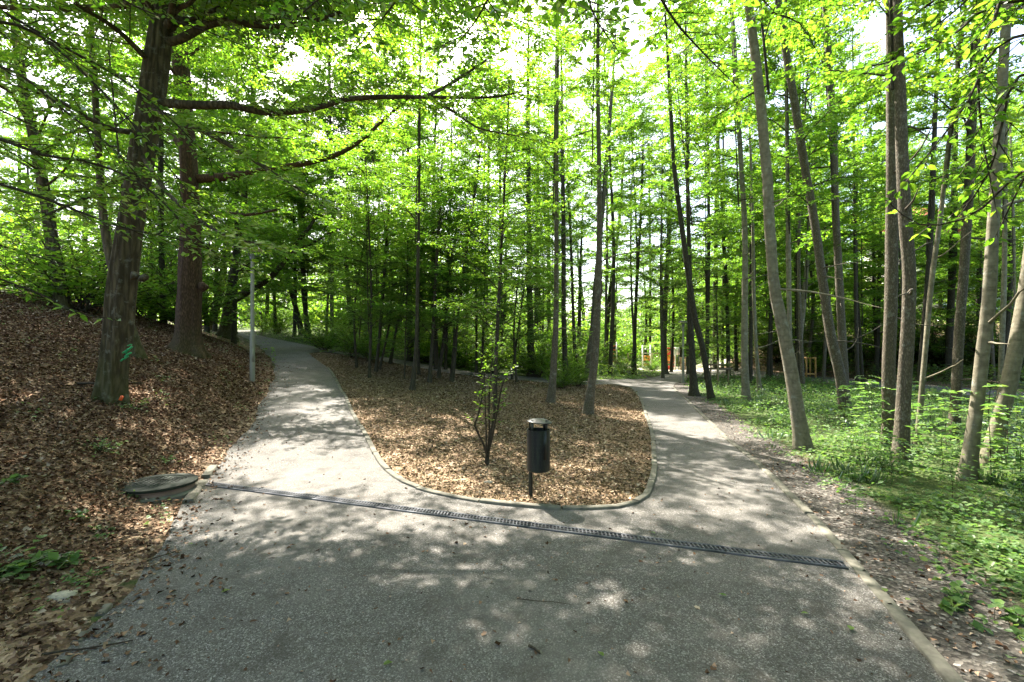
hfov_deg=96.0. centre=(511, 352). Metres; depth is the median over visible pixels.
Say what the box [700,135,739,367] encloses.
slender tree
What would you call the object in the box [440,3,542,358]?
tall tree
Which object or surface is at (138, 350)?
hornbeam tree
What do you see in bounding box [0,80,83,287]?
leafy tree
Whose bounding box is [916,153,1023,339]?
leafy tree
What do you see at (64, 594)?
stone
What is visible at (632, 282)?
tall tree
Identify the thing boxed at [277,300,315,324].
shrub
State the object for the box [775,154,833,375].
slender tree
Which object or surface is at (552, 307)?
leafy tree
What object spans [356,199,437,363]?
young tree
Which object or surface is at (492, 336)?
shrub
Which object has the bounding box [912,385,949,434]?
ash seedling
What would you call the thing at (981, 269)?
slender tree
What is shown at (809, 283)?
slender tree
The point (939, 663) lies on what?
kerb
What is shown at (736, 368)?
leafy tree
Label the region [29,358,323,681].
edge litter
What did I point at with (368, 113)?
tall tree
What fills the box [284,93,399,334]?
leafy tree
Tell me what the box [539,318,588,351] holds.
shrub
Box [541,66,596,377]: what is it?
slender tree
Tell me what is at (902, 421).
slender tree
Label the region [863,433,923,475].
ash seedling
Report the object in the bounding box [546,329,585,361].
shrub
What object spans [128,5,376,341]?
oak tree
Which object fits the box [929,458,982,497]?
ash seedling
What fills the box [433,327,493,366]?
shrub
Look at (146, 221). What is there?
leafy tree
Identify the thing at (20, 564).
herb clump
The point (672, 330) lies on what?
leafy tree
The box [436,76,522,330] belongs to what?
tall tree
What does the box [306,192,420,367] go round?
young tree
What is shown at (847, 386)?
ash seedling
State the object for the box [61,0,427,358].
oak tree
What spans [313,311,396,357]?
shrub
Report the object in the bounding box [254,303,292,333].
shrub
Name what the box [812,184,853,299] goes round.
slender tree
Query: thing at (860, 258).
leafy tree
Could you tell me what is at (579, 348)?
shrub
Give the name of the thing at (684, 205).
tall tree
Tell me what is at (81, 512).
herb clump
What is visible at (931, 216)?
slender tree
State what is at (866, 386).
ash seedling
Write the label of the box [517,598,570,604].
stick
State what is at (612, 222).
tall tree
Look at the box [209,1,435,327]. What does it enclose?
slender tree
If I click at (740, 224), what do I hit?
slender tree
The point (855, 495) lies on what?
ash seedling
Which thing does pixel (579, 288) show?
leafy tree
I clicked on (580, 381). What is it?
shrub
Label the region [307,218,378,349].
young tree
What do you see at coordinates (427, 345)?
shrub
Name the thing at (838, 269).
slender tree
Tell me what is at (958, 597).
herb clump
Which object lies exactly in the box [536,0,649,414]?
slender tree
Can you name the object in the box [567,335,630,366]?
shrub
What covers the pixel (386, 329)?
shrub
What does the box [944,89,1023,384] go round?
slender tree
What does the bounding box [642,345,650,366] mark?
climbing frame
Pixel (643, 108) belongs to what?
tall tree
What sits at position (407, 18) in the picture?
tall tree
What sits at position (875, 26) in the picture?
sky
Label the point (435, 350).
leafy tree
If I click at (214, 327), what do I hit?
leafy tree
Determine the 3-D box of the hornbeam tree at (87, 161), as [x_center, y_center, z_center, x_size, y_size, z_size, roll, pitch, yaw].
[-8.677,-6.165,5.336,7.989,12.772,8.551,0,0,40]
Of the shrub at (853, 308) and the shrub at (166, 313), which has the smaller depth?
the shrub at (166, 313)
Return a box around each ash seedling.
[729,395,745,404]
[766,410,788,429]
[807,395,840,420]
[829,385,862,411]
[840,490,868,511]
[847,381,895,440]
[848,428,888,453]
[849,375,881,404]
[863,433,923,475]
[887,403,943,452]
[896,378,925,409]
[907,426,964,472]
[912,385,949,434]
[922,389,969,448]
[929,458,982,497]
[946,399,991,430]
[947,383,1023,478]
[981,404,1023,467]
[986,439,1023,490]
[989,376,1023,434]
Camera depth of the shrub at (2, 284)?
23.35 m
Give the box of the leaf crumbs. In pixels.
[692,396,1023,681]
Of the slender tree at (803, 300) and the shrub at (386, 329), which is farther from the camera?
the shrub at (386, 329)
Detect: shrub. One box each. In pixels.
[0,174,209,313]
[0,179,98,269]
[0,179,149,298]
[0,201,64,280]
[0,236,76,286]
[8,198,271,318]
[61,227,177,310]
[84,227,276,326]
[237,295,292,331]
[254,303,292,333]
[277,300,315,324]
[287,305,359,350]
[303,306,364,340]
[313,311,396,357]
[325,322,409,361]
[328,322,383,341]
[351,306,404,340]
[359,305,413,348]
[383,317,467,358]
[390,305,472,361]
[393,323,473,362]
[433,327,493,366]
[437,317,499,355]
[447,315,525,359]
[449,316,500,363]
[457,322,527,372]
[458,310,518,353]
[479,314,592,377]
[498,314,584,368]
[499,314,575,368]
[503,314,606,365]
[536,352,587,388]
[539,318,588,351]
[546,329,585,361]
[549,340,602,375]
[559,361,600,386]
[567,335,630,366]
[568,339,622,366]
[602,346,645,373]
[636,353,667,370]
[679,323,775,363]
[718,299,833,361]
[757,292,882,363]
[815,294,875,326]
[818,294,923,365]
[834,295,1011,369]
[897,294,1009,370]
[915,305,1011,374]
[919,297,1023,380]
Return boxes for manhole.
[117,473,200,503]
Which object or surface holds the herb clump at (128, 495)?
on the ground at (986, 656)
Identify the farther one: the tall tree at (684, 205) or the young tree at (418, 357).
the tall tree at (684, 205)
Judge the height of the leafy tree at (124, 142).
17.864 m
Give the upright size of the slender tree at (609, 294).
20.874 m
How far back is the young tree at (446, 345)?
22.33 m
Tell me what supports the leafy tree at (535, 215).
on the ground at (986, 656)
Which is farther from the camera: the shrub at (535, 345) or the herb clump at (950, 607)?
the shrub at (535, 345)
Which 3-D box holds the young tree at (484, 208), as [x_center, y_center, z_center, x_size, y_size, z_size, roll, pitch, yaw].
[-0.348,-3.036,12.569,4.216,9.531,5.066,0,0,36]
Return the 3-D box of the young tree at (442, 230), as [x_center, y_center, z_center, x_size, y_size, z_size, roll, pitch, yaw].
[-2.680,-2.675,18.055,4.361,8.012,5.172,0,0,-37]
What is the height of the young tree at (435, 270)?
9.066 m
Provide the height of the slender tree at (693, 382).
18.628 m
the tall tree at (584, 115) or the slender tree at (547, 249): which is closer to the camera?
the tall tree at (584, 115)
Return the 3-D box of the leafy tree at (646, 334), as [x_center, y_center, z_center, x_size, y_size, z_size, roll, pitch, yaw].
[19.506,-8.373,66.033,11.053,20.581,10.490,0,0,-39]
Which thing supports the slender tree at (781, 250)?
on the ground at (986, 656)
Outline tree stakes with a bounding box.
[709,361,731,387]
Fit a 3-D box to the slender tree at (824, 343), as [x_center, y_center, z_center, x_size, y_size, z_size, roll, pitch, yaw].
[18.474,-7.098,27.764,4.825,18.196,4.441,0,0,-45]
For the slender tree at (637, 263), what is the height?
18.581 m
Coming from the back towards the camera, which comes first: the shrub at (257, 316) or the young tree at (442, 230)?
the shrub at (257, 316)
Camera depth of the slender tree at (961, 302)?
9.21 m
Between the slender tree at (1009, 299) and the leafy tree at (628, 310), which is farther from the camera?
the leafy tree at (628, 310)
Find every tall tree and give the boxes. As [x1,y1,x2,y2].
[123,40,278,332]
[274,1,384,331]
[313,32,404,324]
[334,12,437,329]
[350,1,441,347]
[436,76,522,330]
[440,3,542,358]
[495,16,582,340]
[510,76,578,339]
[560,13,673,367]
[565,39,655,374]
[572,80,683,372]
[594,48,680,335]
[625,0,792,378]
[632,5,744,373]
[716,0,885,383]
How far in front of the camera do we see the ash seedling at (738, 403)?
14.32 m
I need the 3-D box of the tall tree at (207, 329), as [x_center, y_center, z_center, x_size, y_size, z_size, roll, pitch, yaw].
[-20.300,-14.047,31.011,9.426,25.878,8.555,0,0,0]
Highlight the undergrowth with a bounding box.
[237,321,665,378]
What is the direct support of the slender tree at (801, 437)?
on the ground at (986, 656)
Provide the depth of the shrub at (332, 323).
32.23 m
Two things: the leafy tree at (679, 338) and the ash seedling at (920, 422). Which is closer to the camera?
the ash seedling at (920, 422)
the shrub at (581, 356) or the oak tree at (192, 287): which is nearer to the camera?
the oak tree at (192, 287)
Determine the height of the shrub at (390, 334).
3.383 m
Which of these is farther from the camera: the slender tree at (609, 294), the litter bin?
the slender tree at (609, 294)
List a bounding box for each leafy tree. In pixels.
[0,1,320,323]
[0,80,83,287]
[0,111,91,290]
[3,81,166,302]
[54,78,177,270]
[92,156,206,319]
[93,160,177,315]
[111,32,325,343]
[152,149,244,302]
[156,154,281,333]
[171,132,265,330]
[224,187,318,333]
[238,217,312,323]
[241,87,380,336]
[241,142,340,336]
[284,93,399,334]
[338,139,450,308]
[380,2,494,368]
[392,177,459,315]
[427,161,510,329]
[453,56,550,367]
[460,169,551,331]
[489,161,587,334]
[513,74,589,310]
[533,162,644,346]
[577,236,658,356]
[616,225,676,362]
[620,188,720,371]
[645,226,720,365]
[656,151,802,375]
[672,176,817,370]
[679,182,764,351]
[721,137,872,344]
[727,191,794,320]
[762,134,868,320]
[806,170,924,317]
[809,142,980,377]
[843,124,983,336]
[845,136,1001,341]
[898,147,999,315]
[912,96,1023,339]
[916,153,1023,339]
[918,129,1023,324]
[939,117,1023,295]
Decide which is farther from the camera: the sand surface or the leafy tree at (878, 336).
the sand surface
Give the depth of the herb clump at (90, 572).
3.56 m
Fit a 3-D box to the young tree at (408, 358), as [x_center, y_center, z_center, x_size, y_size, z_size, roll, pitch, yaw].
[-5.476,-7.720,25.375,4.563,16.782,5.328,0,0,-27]
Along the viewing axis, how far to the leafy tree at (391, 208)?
44.03 m
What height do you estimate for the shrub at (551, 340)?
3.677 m
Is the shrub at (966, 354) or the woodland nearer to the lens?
the shrub at (966, 354)
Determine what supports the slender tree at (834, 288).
on the ground at (986, 656)
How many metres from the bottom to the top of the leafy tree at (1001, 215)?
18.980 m
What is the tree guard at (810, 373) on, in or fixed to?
on the ground at (986, 656)
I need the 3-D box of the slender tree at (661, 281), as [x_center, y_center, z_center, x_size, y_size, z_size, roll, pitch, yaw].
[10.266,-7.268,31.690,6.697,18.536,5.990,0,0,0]
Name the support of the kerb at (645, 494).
on the ground at (986, 656)
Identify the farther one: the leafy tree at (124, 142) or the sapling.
the leafy tree at (124, 142)
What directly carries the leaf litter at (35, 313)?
on the ground at (986, 656)
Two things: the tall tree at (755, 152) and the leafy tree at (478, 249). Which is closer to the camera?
the tall tree at (755, 152)
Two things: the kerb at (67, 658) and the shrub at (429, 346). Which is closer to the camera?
the kerb at (67, 658)
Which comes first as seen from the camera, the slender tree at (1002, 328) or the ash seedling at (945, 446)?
the ash seedling at (945, 446)
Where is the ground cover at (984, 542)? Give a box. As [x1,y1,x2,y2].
[615,373,1023,675]
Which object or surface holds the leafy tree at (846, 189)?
on the ground at (986, 656)
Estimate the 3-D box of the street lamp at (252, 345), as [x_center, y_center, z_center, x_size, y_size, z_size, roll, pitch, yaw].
[-8.022,-1.044,14.240,0.600,4.477,0.600,0,0,0]
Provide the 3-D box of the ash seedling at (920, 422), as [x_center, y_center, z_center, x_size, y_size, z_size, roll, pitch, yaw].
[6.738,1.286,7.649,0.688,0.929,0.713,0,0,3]
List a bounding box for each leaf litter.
[0,291,274,681]
[310,353,654,508]
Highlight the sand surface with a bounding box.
[599,358,725,370]
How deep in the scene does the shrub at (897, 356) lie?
32.12 m
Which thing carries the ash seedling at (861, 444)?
on the ground at (986, 656)
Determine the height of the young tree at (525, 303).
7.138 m
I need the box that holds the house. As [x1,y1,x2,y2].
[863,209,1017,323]
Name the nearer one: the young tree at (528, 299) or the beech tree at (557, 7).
the beech tree at (557, 7)
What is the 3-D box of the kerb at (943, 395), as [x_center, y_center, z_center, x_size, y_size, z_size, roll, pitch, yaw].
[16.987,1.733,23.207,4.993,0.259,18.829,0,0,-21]
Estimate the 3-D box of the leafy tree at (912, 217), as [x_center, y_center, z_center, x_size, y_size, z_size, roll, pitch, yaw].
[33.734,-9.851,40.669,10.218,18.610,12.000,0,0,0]
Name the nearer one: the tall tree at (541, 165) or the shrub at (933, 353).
the shrub at (933, 353)
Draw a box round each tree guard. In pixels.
[680,357,685,369]
[804,357,816,376]
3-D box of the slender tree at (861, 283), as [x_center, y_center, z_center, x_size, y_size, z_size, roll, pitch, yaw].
[20.509,-8.304,27.138,6.256,20.609,7.442,0,0,40]
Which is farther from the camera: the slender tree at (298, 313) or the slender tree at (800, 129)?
the slender tree at (298, 313)
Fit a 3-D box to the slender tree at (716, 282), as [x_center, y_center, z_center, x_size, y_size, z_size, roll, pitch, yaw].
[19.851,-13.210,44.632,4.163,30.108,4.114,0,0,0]
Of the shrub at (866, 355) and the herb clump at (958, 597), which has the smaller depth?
the herb clump at (958, 597)
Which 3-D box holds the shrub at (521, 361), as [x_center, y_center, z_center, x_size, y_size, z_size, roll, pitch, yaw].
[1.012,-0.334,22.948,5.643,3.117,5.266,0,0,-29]
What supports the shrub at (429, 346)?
on the ground at (986, 656)
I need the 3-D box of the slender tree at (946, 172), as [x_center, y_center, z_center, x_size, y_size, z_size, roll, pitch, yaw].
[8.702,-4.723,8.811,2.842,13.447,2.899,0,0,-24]
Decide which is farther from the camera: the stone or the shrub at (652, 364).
the shrub at (652, 364)
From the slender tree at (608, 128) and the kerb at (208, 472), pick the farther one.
the slender tree at (608, 128)
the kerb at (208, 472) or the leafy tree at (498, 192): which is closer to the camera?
the kerb at (208, 472)
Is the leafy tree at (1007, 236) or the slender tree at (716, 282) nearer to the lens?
the leafy tree at (1007, 236)
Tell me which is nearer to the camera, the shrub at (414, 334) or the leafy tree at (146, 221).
the shrub at (414, 334)
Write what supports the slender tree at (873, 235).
on the ground at (986, 656)
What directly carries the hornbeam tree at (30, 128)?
on the ground at (986, 656)
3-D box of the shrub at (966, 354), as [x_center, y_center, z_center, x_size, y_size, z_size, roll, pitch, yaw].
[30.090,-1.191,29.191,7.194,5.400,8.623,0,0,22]
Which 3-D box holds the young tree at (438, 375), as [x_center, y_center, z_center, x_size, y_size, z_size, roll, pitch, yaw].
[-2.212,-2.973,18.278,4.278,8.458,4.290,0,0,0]
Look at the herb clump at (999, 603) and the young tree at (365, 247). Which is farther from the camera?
the young tree at (365, 247)
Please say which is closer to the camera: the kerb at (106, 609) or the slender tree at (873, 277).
the kerb at (106, 609)
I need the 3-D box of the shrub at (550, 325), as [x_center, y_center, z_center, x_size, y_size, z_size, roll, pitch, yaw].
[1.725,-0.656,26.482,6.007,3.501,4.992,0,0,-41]
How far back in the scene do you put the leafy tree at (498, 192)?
26.85 m
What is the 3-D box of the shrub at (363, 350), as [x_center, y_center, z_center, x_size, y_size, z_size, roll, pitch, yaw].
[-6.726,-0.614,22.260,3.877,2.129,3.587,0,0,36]
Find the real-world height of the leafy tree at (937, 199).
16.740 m
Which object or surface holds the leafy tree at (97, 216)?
on the ground at (986, 656)
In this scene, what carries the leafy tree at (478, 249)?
on the ground at (986, 656)
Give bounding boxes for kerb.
[55,654,73,667]
[70,630,89,644]
[95,603,112,616]
[182,479,207,503]
[201,465,217,478]
[327,367,657,509]
[673,387,964,681]
[687,376,1023,401]
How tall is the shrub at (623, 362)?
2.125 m
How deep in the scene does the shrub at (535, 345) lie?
24.96 m
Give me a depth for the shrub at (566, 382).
18.42 m
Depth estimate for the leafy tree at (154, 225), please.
37.69 m
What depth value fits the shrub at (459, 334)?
28.23 m
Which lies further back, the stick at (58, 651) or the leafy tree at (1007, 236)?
the leafy tree at (1007, 236)
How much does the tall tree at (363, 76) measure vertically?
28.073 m
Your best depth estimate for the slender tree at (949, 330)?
28.28 m
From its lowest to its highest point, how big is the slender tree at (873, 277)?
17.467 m
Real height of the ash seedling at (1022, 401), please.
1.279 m
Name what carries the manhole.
on the ground at (986, 656)
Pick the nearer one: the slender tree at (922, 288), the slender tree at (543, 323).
the slender tree at (922, 288)
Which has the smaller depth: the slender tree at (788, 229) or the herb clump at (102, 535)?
the herb clump at (102, 535)
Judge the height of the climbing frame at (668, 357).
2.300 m
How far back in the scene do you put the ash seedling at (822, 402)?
11.94 m
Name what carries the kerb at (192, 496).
on the ground at (986, 656)
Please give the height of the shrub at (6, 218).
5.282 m
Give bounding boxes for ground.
[0,286,1023,681]
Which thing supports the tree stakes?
on the ground at (986, 656)
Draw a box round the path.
[27,330,1023,681]
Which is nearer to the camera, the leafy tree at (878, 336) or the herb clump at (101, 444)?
the herb clump at (101, 444)
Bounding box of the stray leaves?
[55,386,922,681]
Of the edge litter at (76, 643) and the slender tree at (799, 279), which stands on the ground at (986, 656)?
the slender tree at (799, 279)
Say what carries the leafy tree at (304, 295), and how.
on the ground at (986, 656)
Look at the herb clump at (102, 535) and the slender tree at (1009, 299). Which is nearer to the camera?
the herb clump at (102, 535)
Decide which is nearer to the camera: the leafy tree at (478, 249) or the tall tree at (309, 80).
the tall tree at (309, 80)
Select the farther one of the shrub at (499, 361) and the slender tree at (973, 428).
the shrub at (499, 361)
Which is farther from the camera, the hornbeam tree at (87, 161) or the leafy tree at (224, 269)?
the leafy tree at (224, 269)
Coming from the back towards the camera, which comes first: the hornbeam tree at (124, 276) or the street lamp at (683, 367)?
the street lamp at (683, 367)
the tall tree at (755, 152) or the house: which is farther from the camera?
the house
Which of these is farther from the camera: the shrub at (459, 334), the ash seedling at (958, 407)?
the shrub at (459, 334)
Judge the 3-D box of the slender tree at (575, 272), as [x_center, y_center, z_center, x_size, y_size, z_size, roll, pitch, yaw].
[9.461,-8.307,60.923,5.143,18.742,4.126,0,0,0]
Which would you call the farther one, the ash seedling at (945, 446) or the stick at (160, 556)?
the ash seedling at (945, 446)
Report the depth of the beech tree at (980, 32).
3.89 m
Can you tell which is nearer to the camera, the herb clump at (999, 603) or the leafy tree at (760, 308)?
the herb clump at (999, 603)
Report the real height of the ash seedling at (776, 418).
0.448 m
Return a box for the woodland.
[0,162,1023,365]
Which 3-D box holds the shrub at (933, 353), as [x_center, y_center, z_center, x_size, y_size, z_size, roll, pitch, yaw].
[29.474,-1.373,32.306,10.212,5.338,7.400,0,0,-14]
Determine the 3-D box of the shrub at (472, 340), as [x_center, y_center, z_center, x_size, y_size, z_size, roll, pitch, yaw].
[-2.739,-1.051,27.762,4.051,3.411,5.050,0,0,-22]
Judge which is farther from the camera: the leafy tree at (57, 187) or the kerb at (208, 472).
the leafy tree at (57, 187)
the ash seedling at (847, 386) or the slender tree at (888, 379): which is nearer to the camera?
the slender tree at (888, 379)
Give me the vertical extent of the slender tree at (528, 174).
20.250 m
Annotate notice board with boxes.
[673,347,678,369]
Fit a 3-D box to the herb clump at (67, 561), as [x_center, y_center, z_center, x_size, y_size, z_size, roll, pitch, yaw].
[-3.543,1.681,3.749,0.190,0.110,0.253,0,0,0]
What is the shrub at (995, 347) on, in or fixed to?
on the ground at (986, 656)
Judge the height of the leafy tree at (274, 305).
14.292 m
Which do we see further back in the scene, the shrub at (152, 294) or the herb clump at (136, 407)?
the shrub at (152, 294)
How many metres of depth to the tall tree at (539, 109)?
30.75 m
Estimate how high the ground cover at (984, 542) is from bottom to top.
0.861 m
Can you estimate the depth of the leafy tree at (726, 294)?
32.89 m
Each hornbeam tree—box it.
[0,0,138,309]
[0,0,282,324]
[0,0,579,405]
[4,0,221,359]
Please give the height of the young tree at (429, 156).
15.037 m
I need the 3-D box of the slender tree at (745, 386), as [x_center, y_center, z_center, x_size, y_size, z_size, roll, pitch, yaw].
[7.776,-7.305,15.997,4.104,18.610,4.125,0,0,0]
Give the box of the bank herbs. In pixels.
[0,289,271,618]
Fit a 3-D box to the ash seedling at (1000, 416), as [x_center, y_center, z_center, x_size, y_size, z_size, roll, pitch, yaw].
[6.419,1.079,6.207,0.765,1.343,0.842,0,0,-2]
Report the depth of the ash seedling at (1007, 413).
6.99 m
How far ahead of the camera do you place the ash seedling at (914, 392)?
11.06 m
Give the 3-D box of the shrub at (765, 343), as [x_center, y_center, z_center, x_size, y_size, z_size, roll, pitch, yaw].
[21.669,-1.845,38.460,8.580,5.247,9.309,0,0,30]
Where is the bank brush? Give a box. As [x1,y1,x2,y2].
[696,312,1023,389]
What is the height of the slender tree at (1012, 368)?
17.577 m
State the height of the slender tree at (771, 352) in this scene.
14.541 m
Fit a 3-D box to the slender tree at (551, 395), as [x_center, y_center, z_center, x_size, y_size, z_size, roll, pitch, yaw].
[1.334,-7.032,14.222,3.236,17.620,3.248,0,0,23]
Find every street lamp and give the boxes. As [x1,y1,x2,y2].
[241,248,261,381]
[678,321,686,382]
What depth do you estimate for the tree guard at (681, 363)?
46.82 m
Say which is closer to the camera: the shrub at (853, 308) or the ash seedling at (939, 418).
the ash seedling at (939, 418)
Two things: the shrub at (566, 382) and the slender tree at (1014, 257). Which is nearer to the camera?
the shrub at (566, 382)
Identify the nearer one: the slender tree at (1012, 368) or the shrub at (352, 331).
the slender tree at (1012, 368)
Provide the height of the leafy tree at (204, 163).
17.310 m
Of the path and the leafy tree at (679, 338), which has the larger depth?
the leafy tree at (679, 338)
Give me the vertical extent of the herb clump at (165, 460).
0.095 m
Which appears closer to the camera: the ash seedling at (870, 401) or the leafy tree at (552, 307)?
the ash seedling at (870, 401)
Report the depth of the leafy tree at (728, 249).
49.72 m
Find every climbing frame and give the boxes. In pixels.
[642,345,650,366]
[667,348,675,369]
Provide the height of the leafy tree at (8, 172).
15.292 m
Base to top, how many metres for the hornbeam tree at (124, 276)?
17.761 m
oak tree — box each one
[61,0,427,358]
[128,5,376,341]
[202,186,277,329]
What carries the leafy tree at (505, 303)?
on the ground at (986, 656)
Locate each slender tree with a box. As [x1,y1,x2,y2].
[203,104,342,334]
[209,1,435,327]
[230,104,375,309]
[480,4,587,376]
[500,0,613,403]
[522,199,566,331]
[523,3,596,379]
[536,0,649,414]
[539,172,560,332]
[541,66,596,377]
[565,5,645,380]
[567,220,592,329]
[593,156,637,365]
[615,122,666,374]
[617,115,703,377]
[629,0,735,399]
[630,0,762,395]
[637,145,658,363]
[644,150,700,373]
[653,0,880,450]
[667,0,807,403]
[693,61,733,367]
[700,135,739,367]
[703,96,792,385]
[707,22,792,393]
[719,0,885,417]
[721,95,808,378]
[723,153,766,298]
[730,0,867,406]
[741,0,910,393]
[748,2,885,390]
[755,182,802,377]
[758,167,807,316]
[760,177,829,356]
[769,0,985,464]
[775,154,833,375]
[778,190,831,327]
[779,137,847,361]
[781,91,863,381]
[804,14,898,384]
[804,36,928,382]
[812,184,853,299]
[818,0,936,445]
[819,183,863,325]
[826,0,1023,440]
[830,91,956,328]
[845,0,1023,444]
[849,127,885,375]
[858,0,1023,481]
[858,97,970,324]
[860,0,995,389]
[914,1,1023,466]
[916,103,990,380]
[932,1,1023,393]
[936,108,1023,317]
[938,44,1023,359]
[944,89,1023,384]
[971,91,1023,388]
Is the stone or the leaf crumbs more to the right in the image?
the leaf crumbs
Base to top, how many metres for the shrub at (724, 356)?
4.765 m
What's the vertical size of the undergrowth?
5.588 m
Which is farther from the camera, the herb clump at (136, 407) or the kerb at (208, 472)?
the herb clump at (136, 407)
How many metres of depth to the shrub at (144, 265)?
23.38 m
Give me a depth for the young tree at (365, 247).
18.87 m
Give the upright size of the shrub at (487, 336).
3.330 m
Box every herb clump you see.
[0,473,27,484]
[0,535,79,579]
[56,550,96,567]
[63,509,89,518]
[65,567,109,579]
[75,434,127,454]
[88,525,114,538]
[117,490,138,498]
[119,398,149,411]
[155,455,180,462]
[931,576,979,607]
[938,598,983,631]
[975,599,1023,623]
[995,569,1023,583]
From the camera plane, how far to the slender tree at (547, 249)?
47.37 m
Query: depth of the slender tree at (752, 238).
19.55 m
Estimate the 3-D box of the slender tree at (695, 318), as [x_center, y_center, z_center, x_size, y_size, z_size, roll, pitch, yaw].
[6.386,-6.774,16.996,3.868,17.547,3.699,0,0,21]
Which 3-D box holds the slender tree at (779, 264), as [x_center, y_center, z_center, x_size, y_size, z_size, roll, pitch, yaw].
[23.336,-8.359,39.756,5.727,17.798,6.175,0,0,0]
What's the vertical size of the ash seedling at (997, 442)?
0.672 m
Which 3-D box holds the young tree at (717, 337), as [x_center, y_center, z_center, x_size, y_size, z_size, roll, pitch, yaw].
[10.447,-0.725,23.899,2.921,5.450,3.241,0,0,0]
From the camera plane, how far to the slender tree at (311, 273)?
37.42 m
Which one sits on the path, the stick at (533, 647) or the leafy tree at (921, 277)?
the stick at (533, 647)
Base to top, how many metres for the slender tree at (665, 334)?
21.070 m
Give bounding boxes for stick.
[30,640,132,656]
[142,550,178,562]
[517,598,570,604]
[528,644,540,653]
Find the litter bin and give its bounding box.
[527,418,551,495]
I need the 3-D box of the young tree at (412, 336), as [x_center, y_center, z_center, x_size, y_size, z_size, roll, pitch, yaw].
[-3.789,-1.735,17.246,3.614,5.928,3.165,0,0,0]
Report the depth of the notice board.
46.97 m
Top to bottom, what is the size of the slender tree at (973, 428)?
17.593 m
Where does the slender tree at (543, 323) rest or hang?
on the ground at (986, 656)
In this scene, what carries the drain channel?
on the path
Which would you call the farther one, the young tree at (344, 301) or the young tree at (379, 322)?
the young tree at (344, 301)
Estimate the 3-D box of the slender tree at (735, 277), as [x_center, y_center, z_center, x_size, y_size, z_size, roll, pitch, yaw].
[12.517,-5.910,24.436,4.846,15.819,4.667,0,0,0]
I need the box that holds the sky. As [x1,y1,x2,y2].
[0,0,1023,348]
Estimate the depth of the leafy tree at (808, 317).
32.76 m
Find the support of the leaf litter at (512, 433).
on the ground at (986, 656)
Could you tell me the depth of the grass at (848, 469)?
6.96 m
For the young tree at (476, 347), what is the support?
on the ground at (986, 656)
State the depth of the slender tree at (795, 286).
32.35 m
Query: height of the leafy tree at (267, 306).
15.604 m
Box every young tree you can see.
[290,136,441,377]
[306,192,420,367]
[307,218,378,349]
[309,110,426,369]
[324,165,428,371]
[344,0,481,390]
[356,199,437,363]
[360,220,458,378]
[372,66,446,360]
[373,151,474,374]
[375,135,509,382]
[375,172,495,379]
[406,91,487,368]
[408,163,498,378]
[414,43,583,407]
[421,31,529,381]
[438,228,520,377]
[441,202,512,372]
[474,217,576,381]
[486,228,553,378]
[684,287,740,383]
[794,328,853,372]
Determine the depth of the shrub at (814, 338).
35.73 m
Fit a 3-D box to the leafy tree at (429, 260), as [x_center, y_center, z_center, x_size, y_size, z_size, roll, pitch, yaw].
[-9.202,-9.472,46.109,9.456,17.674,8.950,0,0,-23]
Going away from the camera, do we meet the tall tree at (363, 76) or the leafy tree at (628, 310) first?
the tall tree at (363, 76)
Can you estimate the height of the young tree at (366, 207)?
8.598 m
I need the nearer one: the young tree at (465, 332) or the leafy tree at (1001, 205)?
the young tree at (465, 332)
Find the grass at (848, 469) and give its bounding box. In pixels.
[699,385,1023,526]
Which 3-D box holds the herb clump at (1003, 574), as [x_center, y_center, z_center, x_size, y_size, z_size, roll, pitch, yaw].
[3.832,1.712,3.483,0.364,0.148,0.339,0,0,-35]
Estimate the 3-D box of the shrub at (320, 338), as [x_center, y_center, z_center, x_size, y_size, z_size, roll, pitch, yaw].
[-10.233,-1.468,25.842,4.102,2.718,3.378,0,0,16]
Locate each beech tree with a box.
[255,0,788,97]
[807,0,1023,246]
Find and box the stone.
[47,590,81,603]
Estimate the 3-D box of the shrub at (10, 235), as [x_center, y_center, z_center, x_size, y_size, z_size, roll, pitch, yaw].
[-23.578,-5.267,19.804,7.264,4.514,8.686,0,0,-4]
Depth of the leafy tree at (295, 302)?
35.81 m
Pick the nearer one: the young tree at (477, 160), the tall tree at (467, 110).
the young tree at (477, 160)
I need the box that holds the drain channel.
[205,482,848,569]
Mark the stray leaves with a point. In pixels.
(479, 602)
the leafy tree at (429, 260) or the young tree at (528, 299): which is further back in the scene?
the leafy tree at (429, 260)
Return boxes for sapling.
[465,323,517,464]
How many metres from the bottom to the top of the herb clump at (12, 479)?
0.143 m
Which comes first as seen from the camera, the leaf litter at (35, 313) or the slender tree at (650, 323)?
the leaf litter at (35, 313)
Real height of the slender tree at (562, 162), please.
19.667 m
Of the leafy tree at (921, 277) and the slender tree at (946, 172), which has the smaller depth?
the slender tree at (946, 172)
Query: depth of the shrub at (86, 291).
15.54 m
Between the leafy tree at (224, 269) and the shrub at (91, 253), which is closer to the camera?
the shrub at (91, 253)
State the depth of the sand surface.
47.89 m
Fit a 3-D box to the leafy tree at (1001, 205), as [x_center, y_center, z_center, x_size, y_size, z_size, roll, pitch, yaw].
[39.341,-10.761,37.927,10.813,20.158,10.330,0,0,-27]
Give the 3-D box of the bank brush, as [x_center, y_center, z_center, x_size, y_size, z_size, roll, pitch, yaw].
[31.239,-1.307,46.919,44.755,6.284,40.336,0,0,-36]
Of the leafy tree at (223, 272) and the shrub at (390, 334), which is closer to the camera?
the shrub at (390, 334)
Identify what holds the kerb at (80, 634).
on the ground at (986, 656)
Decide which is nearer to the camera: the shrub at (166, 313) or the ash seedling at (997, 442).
the ash seedling at (997, 442)

